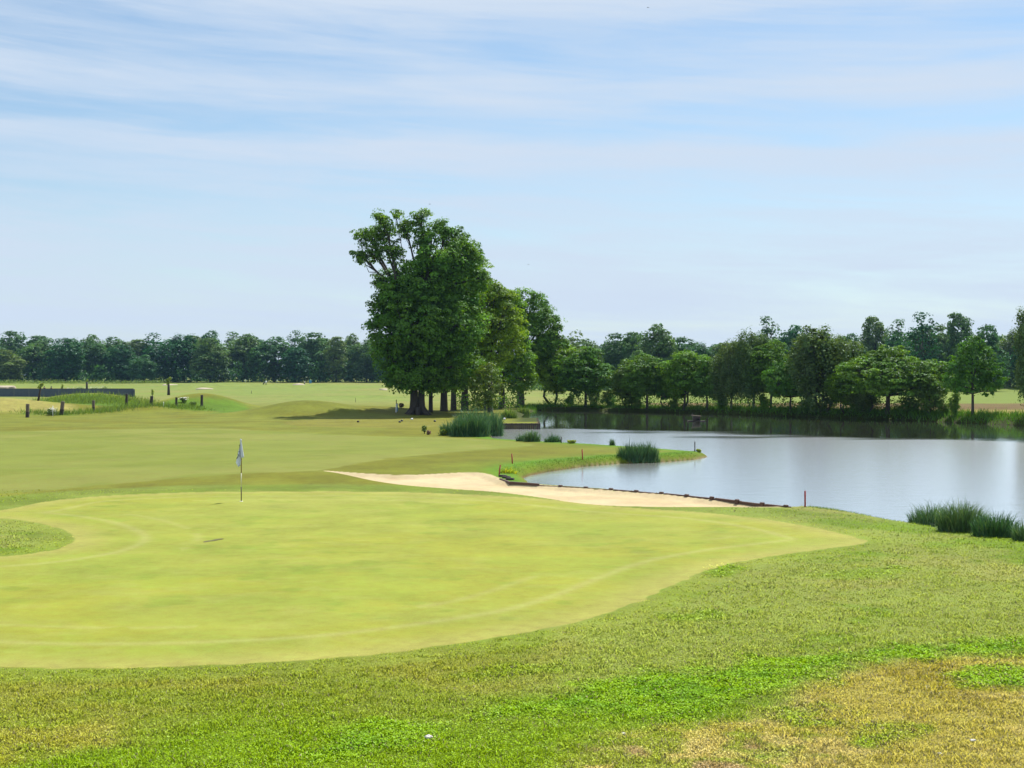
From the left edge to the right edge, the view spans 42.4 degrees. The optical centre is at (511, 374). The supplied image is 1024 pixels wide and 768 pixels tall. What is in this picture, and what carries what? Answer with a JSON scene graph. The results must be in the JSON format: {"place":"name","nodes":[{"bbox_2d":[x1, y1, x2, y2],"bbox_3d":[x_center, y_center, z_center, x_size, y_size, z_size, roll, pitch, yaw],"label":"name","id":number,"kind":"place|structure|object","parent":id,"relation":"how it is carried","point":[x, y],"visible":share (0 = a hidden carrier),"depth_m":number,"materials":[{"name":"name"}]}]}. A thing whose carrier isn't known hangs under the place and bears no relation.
{"place":"outdoors","nodes":[
{"label":"outdoors","id":0,"kind":"place"},
{"bbox_2d":[1,400,214,415],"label":"mound grass","id":1,"kind":"structure","parent":0,"point":[113,408],"depth_m":144.91,"materials":[{"name":"green plant"}]},
{"bbox_2d":[0,376,1023,767],"bbox_3d":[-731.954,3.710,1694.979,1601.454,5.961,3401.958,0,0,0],"label":"ground","id":2,"kind":"structure","parent":0,"point":[352,408],"depth_m":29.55,"materials":[{"name":"plant"}]},
{"bbox_2d":[0,331,27,371],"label":"woodland tree","id":3,"kind":"object","parent":2,"relation":"on","point":[16,343],"visible":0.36,"depth_m":585.63,"materials":[{"name":"green plant"}]},
{"bbox_2d":[0,350,28,381],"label":"woodland tree","id":4,"kind":"object","parent":2,"relation":"on","point":[10,365],"visible":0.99,"depth_m":517.45,"materials":[{"name":"green plant"}]},
{"bbox_2d":[15,340,51,381],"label":"woodland tree","id":5,"kind":"object","parent":2,"relation":"on","point":[29,355],"visible":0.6,"depth_m":531.28,"materials":[{"name":"green plant"}]},
{"bbox_2d":[25,335,56,379],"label":"woodland tree","id":6,"kind":"object","parent":2,"relation":"on","point":[36,338],"visible":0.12,"depth_m":585.15,"materials":[{"name":"green plant"}]},
{"bbox_2d":[40,338,87,380],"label":"woodland tree","id":7,"kind":"object","parent":2,"relation":"on","point":[61,359],"visible":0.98,"depth_m":521.28,"materials":[{"name":"green plant"}]},
{"bbox_2d":[0,389,134,396],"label":"long screen","id":8,"kind":"object","parent":2,"relation":"on","point":[25,392],"visible":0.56,"depth_m":261.96,"materials":[{"name":"blue fabric"}]},
{"bbox_2d":[0,379,163,383],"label":"tall weeds","id":9,"kind":"object","parent":2,"relation":"on","point":[72,382],"visible":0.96,"depth_m":499.42,"materials":[{"name":"green plant"}]},
{"bbox_2d":[79,334,105,381],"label":"woodland tree","id":10,"kind":"object","parent":2,"relation":"on","point":[92,337],"visible":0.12,"depth_m":582.09,"materials":[{"name":"green plant"}]},
{"bbox_2d":[26,387,159,404],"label":"meadow grass","id":11,"kind":"structure","parent":2,"relation":"on","point":[78,398],"depth_m":166.69,"materials":[{"name":"green plant"}]},
{"bbox_2d":[79,340,113,379],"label":"woodland tree","id":12,"kind":"object","parent":2,"relation":"on","point":[96,353],"visible":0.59,"depth_m":534.96,"materials":[{"name":"green plant"}]},
{"bbox_2d":[103,336,136,379],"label":"woodland tree","id":13,"kind":"object","parent":2,"relation":"on","point":[114,343],"visible":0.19,"depth_m":577.91,"materials":[{"name":"green plant"}]},
{"bbox_2d":[101,344,140,382],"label":"woodland tree","id":14,"kind":"object","parent":2,"relation":"on","point":[119,357],"visible":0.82,"depth_m":527.37,"materials":[{"name":"green plant"}]},
{"bbox_2d":[124,339,148,358],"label":"woodland tree","id":15,"kind":"object","parent":2,"relation":"on","point":[138,346],"visible":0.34,"depth_m":575.53,"materials":[{"name":"green plant"}]},
{"bbox_2d":[125,354,161,381],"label":"woodland tree","id":16,"kind":"object","parent":2,"relation":"on","point":[145,366],"visible":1,"depth_m":518.51,"materials":[{"name":"green plant"}]},
{"bbox_2d":[140,332,162,380],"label":"woodland tree","id":17,"kind":"object","parent":2,"relation":"on","point":[148,341],"visible":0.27,"depth_m":575.82,"materials":[{"name":"green plant"}]},
{"bbox_2d":[143,333,203,382],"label":"woodland tree","id":18,"kind":"object","parent":2,"relation":"on","point":[174,353],"visible":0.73,"depth_m":529.84,"materials":[{"name":"green plant"}]},
{"bbox_2d":[0,360,407,382],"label":"undergrowth","id":19,"kind":"object","parent":2,"relation":"on","point":[94,375],"visible":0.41,"depth_m":526.93,"materials":[{"name":"green plant"}]},
{"bbox_2d":[198,330,221,349],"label":"woodland tree","id":20,"kind":"object","parent":2,"relation":"on","point":[214,334],"visible":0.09,"depth_m":572.55,"materials":[{"name":"green plant"}]},
{"bbox_2d":[188,337,232,381],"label":"woodland tree","id":21,"kind":"object","parent":2,"relation":"on","point":[211,357],"visible":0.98,"depth_m":522.66,"materials":[{"name":"green plant"}]},
{"bbox_2d":[223,333,260,379],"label":"woodland tree","id":22,"kind":"object","parent":2,"relation":"on","point":[240,351],"visible":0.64,"depth_m":536.59,"materials":[{"name":"green plant"}]},
{"bbox_2d":[0,428,530,493],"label":"fairway","id":23,"kind":"structure","parent":2,"relation":"on","point":[35,461],"depth_m":73.11,"materials":[{"name":"plant"}]},
{"bbox_2d":[247,336,291,381],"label":"woodland tree","id":24,"kind":"object","parent":2,"relation":"on","point":[270,347],"visible":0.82,"depth_m":528.66,"materials":[{"name":"green plant"}]},
{"bbox_2d":[286,330,302,347],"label":"woodland tree","id":25,"kind":"object","parent":2,"relation":"on","point":[294,340],"visible":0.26,"depth_m":566.25,"materials":[{"name":"green plant"}]},
{"bbox_2d":[279,347,311,382],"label":"woodland tree","id":26,"kind":"object","parent":2,"relation":"on","point":[295,356],"visible":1,"depth_m":519.65,"materials":[{"name":"green plant"}]},
{"bbox_2d":[296,332,333,380],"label":"woodland tree","id":27,"kind":"object","parent":2,"relation":"on","point":[314,348],"visible":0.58,"depth_m":532.68,"materials":[{"name":"green plant"}]},
{"bbox_2d":[322,336,349,381],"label":"woodland tree","id":28,"kind":"object","parent":2,"relation":"on","point":[336,361],"visible":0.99,"depth_m":525.37,"materials":[{"name":"green plant"}]},
{"bbox_2d":[339,333,360,354],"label":"woodland tree","id":29,"kind":"object","parent":2,"relation":"on","point":[348,341],"visible":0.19,"depth_m":561.86,"materials":[{"name":"green plant"}]},
{"bbox_2d":[342,345,362,381],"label":"woodland tree","id":30,"kind":"object","parent":2,"relation":"on","point":[348,354],"visible":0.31,"depth_m":538.18,"materials":[{"name":"green plant"}]},
{"bbox_2d":[347,340,379,381],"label":"woodland tree","id":31,"kind":"object","parent":2,"relation":"on","point":[362,361],"visible":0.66,"depth_m":528.92,"materials":[{"name":"green plant"}]},
{"bbox_2d":[366,343,391,381],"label":"woodland tree","id":32,"kind":"object","parent":2,"relation":"on","point":[380,371],"visible":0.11,"depth_m":519.79,"materials":[{"name":"green plant"}]},
{"bbox_2d":[349,208,495,414],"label":"oak tree","id":33,"kind":"object","parent":2,"relation":"on","point":[426,337],"visible":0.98,"depth_m":138.64,"materials":[{"name":"green plant"}]},
{"bbox_2d":[0,491,865,667],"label":"putting green","id":34,"kind":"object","parent":2,"relation":"on","point":[141,580],"visible":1,"depth_m":29.16,"materials":[{"name":"plant"}]},
{"bbox_2d":[236,439,243,500],"bbox_3d":[-9.254,3.288,44.935,0.286,2.227,0.143,0,0,0],"label":"flagstick","id":35,"kind":"object","parent":34,"relation":"on","point":[240,456],"visible":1,"depth_m":44.91,"materials":[{"name":"beige paint"}]},
{"bbox_2d":[412,245,467,412],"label":"oak tree","id":36,"kind":"object","parent":2,"relation":"on","point":[431,402],"visible":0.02,"depth_m":144.79,"materials":[{"name":"green plant"}]},
{"bbox_2d":[438,418,456,435],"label":"rush clump","id":37,"kind":"object","parent":2,"relation":"on","point":[448,430],"visible":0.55,"depth_m":93.54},
{"bbox_2d":[430,237,478,411],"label":"oak tree","id":38,"kind":"object","parent":2,"relation":"on","point":[443,403],"visible":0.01,"depth_m":149.67,"materials":[{"name":"green plant"}]},
{"bbox_2d":[448,414,474,436],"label":"rush clump","id":39,"kind":"object","parent":2,"relation":"on","point":[460,429],"visible":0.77,"depth_m":91.77,"materials":[{"name":"plant"}]},
{"bbox_2d":[453,402,487,421],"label":"rush clump","id":40,"kind":"object","parent":2,"relation":"on","point":[465,412],"visible":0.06,"depth_m":100.77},
{"bbox_2d":[450,257,494,410],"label":"oak tree","id":41,"kind":"object","parent":2,"relation":"on","point":[453,400],"visible":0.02,"depth_m":156.77,"materials":[{"name":"green plant"}]},
{"bbox_2d":[461,408,491,436],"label":"rush clump","id":42,"kind":"object","parent":2,"relation":"on","point":[481,427],"visible":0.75,"depth_m":91.93,"materials":[{"name":"plant"}]},
{"bbox_2d":[460,270,508,409],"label":"oak tree","id":43,"kind":"object","parent":2,"relation":"on","point":[464,393],"visible":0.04,"depth_m":159.64,"materials":[{"name":"green plant"}]},
{"bbox_2d":[464,362,507,411],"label":"young tree","id":44,"kind":"object","parent":2,"relation":"on","point":[490,394],"visible":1,"depth_m":137.57,"materials":[{"name":"green plant"}]},
{"bbox_2d":[448,392,525,410],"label":"oak scrub","id":45,"kind":"object","parent":2,"relation":"on","point":[499,405],"visible":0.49,"depth_m":164.42,"materials":[{"name":"green plant"}]},
{"bbox_2d":[462,279,528,412],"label":"oak tree","id":46,"kind":"object","parent":2,"relation":"on","point":[490,344],"visible":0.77,"depth_m":149.12,"materials":[{"name":"green plant"}]},
{"bbox_2d":[500,406,517,418],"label":"rush clump","id":47,"kind":"object","parent":2,"relation":"on","point":[511,414],"visible":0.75,"depth_m":127.23,"materials":[{"name":"green plant"}]},
{"bbox_2d":[0,563,1023,767],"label":"clover","id":48,"kind":"object","parent":2,"relation":"on","point":[709,695],"visible":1,"depth_m":16.79,"materials":[{"name":"green plant"}]},
{"bbox_2d":[495,289,537,408],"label":"oak tree","id":49,"kind":"object","parent":2,"relation":"on","point":[512,367],"visible":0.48,"depth_m":166.91,"materials":[{"name":"green plant"}]},
{"bbox_2d":[522,430,542,441],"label":"rush clump","id":50,"kind":"object","parent":2,"relation":"on","point":[531,437],"visible":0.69,"depth_m":85.16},
{"bbox_2d":[328,471,753,506],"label":"bunker sand","id":51,"kind":"structure","parent":2,"relation":"on","point":[476,481],"depth_m":50.35,"materials":[{"name":"sand"}]},
{"bbox_2d":[513,287,568,406],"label":"oak tree","id":52,"kind":"object","parent":2,"relation":"on","point":[538,322],"visible":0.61,"depth_m":176.92,"materials":[{"name":"green plant"}]},
{"bbox_2d":[519,334,579,403],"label":"tree","id":53,"kind":"object","parent":2,"relation":"on","point":[546,375],"visible":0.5,"depth_m":176.33,"materials":[{"name":"green plant"}]},
{"bbox_2d":[561,329,584,381],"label":"oak tree","id":54,"kind":"object","parent":2,"relation":"on","point":[576,344],"visible":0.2,"depth_m":299.65,"materials":[{"name":"green plant"}]},
{"bbox_2d":[551,346,614,407],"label":"tree","id":55,"kind":"object","parent":2,"relation":"on","point":[594,369],"visible":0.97,"depth_m":170.62,"materials":[{"name":"green plant"}]},
{"bbox_2d":[581,351,605,404],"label":"tree","id":56,"kind":"object","parent":2,"relation":"on","point":[599,393],"visible":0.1,"depth_m":183.90,"materials":[{"name":"green plant"}]},
{"bbox_2d":[512,452,698,476],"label":"shore grass","id":57,"kind":"structure","parent":2,"relation":"on","point":[576,458],"depth_m":67.11,"materials":[{"name":"green plant"}]},
{"bbox_2d":[600,389,616,406],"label":"shrub","id":58,"kind":"object","parent":2,"relation":"on","point":[609,395],"visible":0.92,"depth_m":171.67,"materials":[{"name":"green plant"}]},
{"bbox_2d":[608,359,643,407],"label":"tree","id":59,"kind":"object","parent":2,"relation":"on","point":[626,396],"visible":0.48,"depth_m":167.75,"materials":[{"name":"green plant"}]},
{"bbox_2d":[615,437,647,462],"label":"rush clump","id":60,"kind":"object","parent":2,"relation":"on","point":[632,454],"visible":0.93,"depth_m":69.62,"materials":[{"name":"plant"}]},
{"bbox_2d":[616,352,665,408],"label":"tree","id":61,"kind":"object","parent":2,"relation":"on","point":[641,368],"visible":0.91,"depth_m":164.59,"materials":[{"name":"green plant"}]},
{"bbox_2d":[499,478,790,507],"bbox_3d":[4.186,4.735,48.567,0.977,1.038,15.150,0,0,-42],"label":"timber edging","id":62,"kind":"object","parent":2,"relation":"on","point":[738,501],"visible":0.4,"depth_m":46.74,"materials":[{"name":"wood"}]},
{"bbox_2d":[633,440,660,462],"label":"rush clump","id":63,"kind":"object","parent":2,"relation":"on","point":[651,453],"visible":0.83,"depth_m":69.95,"materials":[{"name":"plant"}]},
{"bbox_2d":[649,365,680,407],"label":"tree","id":64,"kind":"object","parent":2,"relation":"on","point":[661,396],"visible":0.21,"depth_m":165.18,"materials":[{"name":"green plant"}]},
{"bbox_2d":[654,349,710,409],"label":"tree","id":65,"kind":"object","parent":2,"relation":"on","point":[674,371],"visible":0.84,"depth_m":160.81,"materials":[{"name":"green plant"}]},
{"bbox_2d":[683,356,723,409],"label":"tree","id":66,"kind":"object","parent":2,"relation":"on","point":[703,386],"visible":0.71,"depth_m":158.66,"materials":[{"name":"green plant"}]},
{"bbox_2d":[542,394,950,412],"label":"bank scrub","id":67,"kind":"object","parent":2,"relation":"on","point":[680,403],"visible":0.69,"depth_m":160.84,"materials":[{"name":"green plant"}]},
{"bbox_2d":[516,401,1023,424],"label":"bank grass","id":68,"kind":"structure","parent":2,"relation":"on","point":[957,414],"depth_m":141.17,"materials":[{"name":"green plant"}]},
{"bbox_2d":[761,356,812,411],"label":"tree","id":69,"kind":"object","parent":2,"relation":"on","point":[786,388],"visible":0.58,"depth_m":147.17,"materials":[{"name":"green plant"}]},
{"bbox_2d":[782,323,867,417],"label":"tree","id":70,"kind":"object","parent":2,"relation":"on","point":[813,359],"visible":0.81,"depth_m":143.16,"materials":[{"name":"green plant"}]},
{"bbox_2d":[821,375,851,413],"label":"tree","id":71,"kind":"object","parent":2,"relation":"on","point":[840,398],"visible":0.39,"depth_m":141.90,"materials":[{"name":"green plant"}]},
{"bbox_2d":[842,368,890,414],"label":"tree","id":72,"kind":"object","parent":2,"relation":"on","point":[862,400],"visible":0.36,"depth_m":139.57,"materials":[{"name":"green plant"}]},
{"bbox_2d":[827,344,954,414],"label":"tree","id":73,"kind":"object","parent":2,"relation":"on","point":[886,385],"visible":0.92,"depth_m":135.10,"materials":[{"name":"green plant"}]},
{"bbox_2d":[896,396,921,412],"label":"shrub","id":74,"kind":"object","parent":2,"relation":"on","point":[906,405],"visible":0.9,"depth_m":135.77,"materials":[{"name":"green plant"}]},
{"bbox_2d":[912,375,947,414],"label":"tree","id":75,"kind":"object","parent":2,"relation":"on","point":[929,400],"visible":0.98,"depth_m":133.10,"materials":[{"name":"green plant"}]},
{"bbox_2d":[947,390,960,413],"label":"sapling","id":76,"kind":"object","parent":2,"relation":"on","point":[954,402],"visible":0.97,"depth_m":130.68,"materials":[{"name":"green plant"}]},
{"bbox_2d":[930,494,991,532],"bbox_3d":[12.392,3.799,36.247,1.961,1.225,1.549,0,0,0],"label":"rush clump","id":77,"kind":"object","parent":2,"relation":"on","point":[954,521],"visible":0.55,"depth_m":36.17,"materials":[{"name":"plant"}]},
{"bbox_2d":[941,335,1009,414],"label":"tree","id":78,"kind":"object","parent":2,"relation":"on","point":[962,376],"visible":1,"depth_m":128.17,"materials":[{"name":"green plant"}]},
{"bbox_2d":[970,508,1020,537],"bbox_3d":[12.902,3.951,35.186,1.662,0.923,1.266,0,0,0],"label":"rush clump","id":79,"kind":"object","parent":2,"relation":"on","point":[994,528],"visible":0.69,"depth_m":35.05,"materials":[{"name":"plant"}]},
{"bbox_2d":[1007,521,1023,540],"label":"rush clump","id":80,"kind":"object","parent":2,"relation":"on","point":[1017,534],"visible":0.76,"depth_m":34.19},
{"bbox_2d":[1012,306,1023,411],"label":"tree","id":81,"kind":"object","parent":2,"relation":"on","point":[1019,373],"visible":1,"depth_m":122.93,"materials":[{"name":"plant"}]},
{"bbox_2d":[0,0,1023,368],"label":"sky","id":82,"kind":"structure","parent":0,"point":[702,170],"materials":[{"name":"blue"}]},
{"bbox_2d":[491,410,1023,527],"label":"pond water","id":83,"kind":"structure","parent":0,"point":[890,469],"depth_m":70.88,"materials":[{"name":"liquid"}]},
{"bbox_2d":[484,409,505,435],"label":"rush clump","id":84,"kind":"object","parent":83,"relation":"in","point":[497,424],"visible":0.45,"depth_m":100.33,"materials":[{"name":"plant"}]},
{"bbox_2d":[502,423,540,428],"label":"timber wall","id":85,"kind":"structure","parent":83,"relation":"in","point":[522,425],"depth_m":113.14,"materials":[{"name":"brown wood"}]},
{"bbox_2d":[905,496,950,525],"bbox_3d":[12.915,4.262,40.881,1.885,1.016,1.406,0,0,0],"label":"rush clump","id":86,"kind":"object","parent":83,"relation":"in","point":[923,517],"visible":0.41,"depth_m":40.83,"materials":[{"name":"plant"}]},
{"bbox_2d":[568,384,1023,402],"bbox_3d":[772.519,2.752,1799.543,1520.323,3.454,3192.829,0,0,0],"label":"crop field","id":87,"kind":"structure","parent":0,"point":[1006,394],"depth_m":238.32,"materials":[{"name":"plant"}]},
{"bbox_2d":[599,332,629,388],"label":"tree","id":88,"kind":"object","parent":87,"relation":"on","point":[613,357],"visible":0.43,"depth_m":363.40,"materials":[{"name":"green plant"}]},
{"bbox_2d":[620,331,641,363],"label":"tree","id":89,"kind":"object","parent":87,"relation":"on","point":[628,342],"visible":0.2,"depth_m":354.44,"materials":[{"name":"green plant"}]},
{"bbox_2d":[630,323,678,362],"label":"tree","id":90,"kind":"object","parent":87,"relation":"on","point":[661,340],"visible":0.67,"depth_m":343.69,"materials":[{"name":"green plant"}]},
{"bbox_2d":[673,336,699,375],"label":"tree","id":91,"kind":"object","parent":87,"relation":"on","point":[684,346],"visible":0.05,"depth_m":366.46,"materials":[{"name":"green plant"}]},
{"bbox_2d":[687,342,717,363],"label":"tree","id":92,"kind":"object","parent":87,"relation":"on","point":[702,349],"visible":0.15,"depth_m":356.03,"materials":[{"name":"green plant"}]},
{"bbox_2d":[751,316,782,344],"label":"tree","id":93,"kind":"object","parent":87,"relation":"on","point":[768,330],"visible":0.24,"depth_m":367.43,"materials":[{"name":"green plant"}]},
{"bbox_2d":[525,362,1018,390],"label":"hedge growth","id":94,"kind":"object","parent":87,"relation":"on","point":[538,386],"visible":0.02,"depth_m":360.67,"materials":[{"name":"green plant"}]},
{"bbox_2d":[773,324,808,359],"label":"tree","id":95,"kind":"object","parent":87,"relation":"on","point":[792,333],"visible":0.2,"depth_m":347.04,"materials":[{"name":"green plant"}]},
{"bbox_2d":[858,315,889,367],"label":"tree","id":96,"kind":"object","parent":87,"relation":"on","point":[867,338],"visible":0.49,"depth_m":367.30,"materials":[{"name":"green plant"}]},
{"bbox_2d":[876,334,916,389],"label":"tree","id":97,"kind":"object","parent":87,"relation":"on","point":[893,338],"visible":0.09,"depth_m":348.30,"materials":[{"name":"green plant"}]},
{"bbox_2d":[882,319,911,351],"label":"tree","id":98,"kind":"object","parent":87,"relation":"on","point":[896,332],"visible":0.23,"depth_m":358.54,"materials":[{"name":"green plant"}]},
{"bbox_2d":[904,311,942,367],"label":"tree","id":99,"kind":"object","parent":87,"relation":"on","point":[922,354],"visible":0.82,"depth_m":338.35,"materials":[{"name":"green plant"}]},
{"bbox_2d":[925,324,956,371],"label":"tree","id":100,"kind":"object","parent":87,"relation":"on","point":[941,341],"visible":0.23,"depth_m":358.45,"materials":[{"name":"green plant"}]},
{"bbox_2d":[942,312,974,385],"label":"tree","id":101,"kind":"object","parent":87,"relation":"on","point":[961,322],"visible":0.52,"depth_m":349.17,"materials":[{"name":"green plant"}]},
{"bbox_2d":[968,324,1009,387],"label":"tree","id":102,"kind":"object","parent":87,"relation":"on","point":[992,339],"visible":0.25,"depth_m":337.99,"materials":[{"name":"green plant"}]},
{"bbox_2d":[995,326,1016,386],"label":"tree","id":103,"kind":"object","parent":87,"relation":"on","point":[1008,345],"visible":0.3,"depth_m":369.02,"materials":[{"name":"green plant"}]},
{"bbox_2d":[643,402,1023,416],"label":"ploughed field","id":104,"kind":"structure","parent":0,"point":[1009,407],"depth_m":168.58,"materials":[{"name":"plant"}]},
{"bbox_2d":[707,336,749,408],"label":"tree","id":105,"kind":"object","parent":104,"relation":"on","point":[723,363],"visible":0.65,"depth_m":156.32,"materials":[{"name":"plant"}]},
{"bbox_2d":[731,326,772,411],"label":"tree","id":106,"kind":"object","parent":104,"relation":"on","point":[746,388],"visible":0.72,"depth_m":154.20,"materials":[{"name":"plant"}]},
{"bbox_2d":[745,339,787,408],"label":"tree","id":107,"kind":"object","parent":104,"relation":"on","point":[770,357],"visible":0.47,"depth_m":152.05,"materials":[{"name":"green plant"}]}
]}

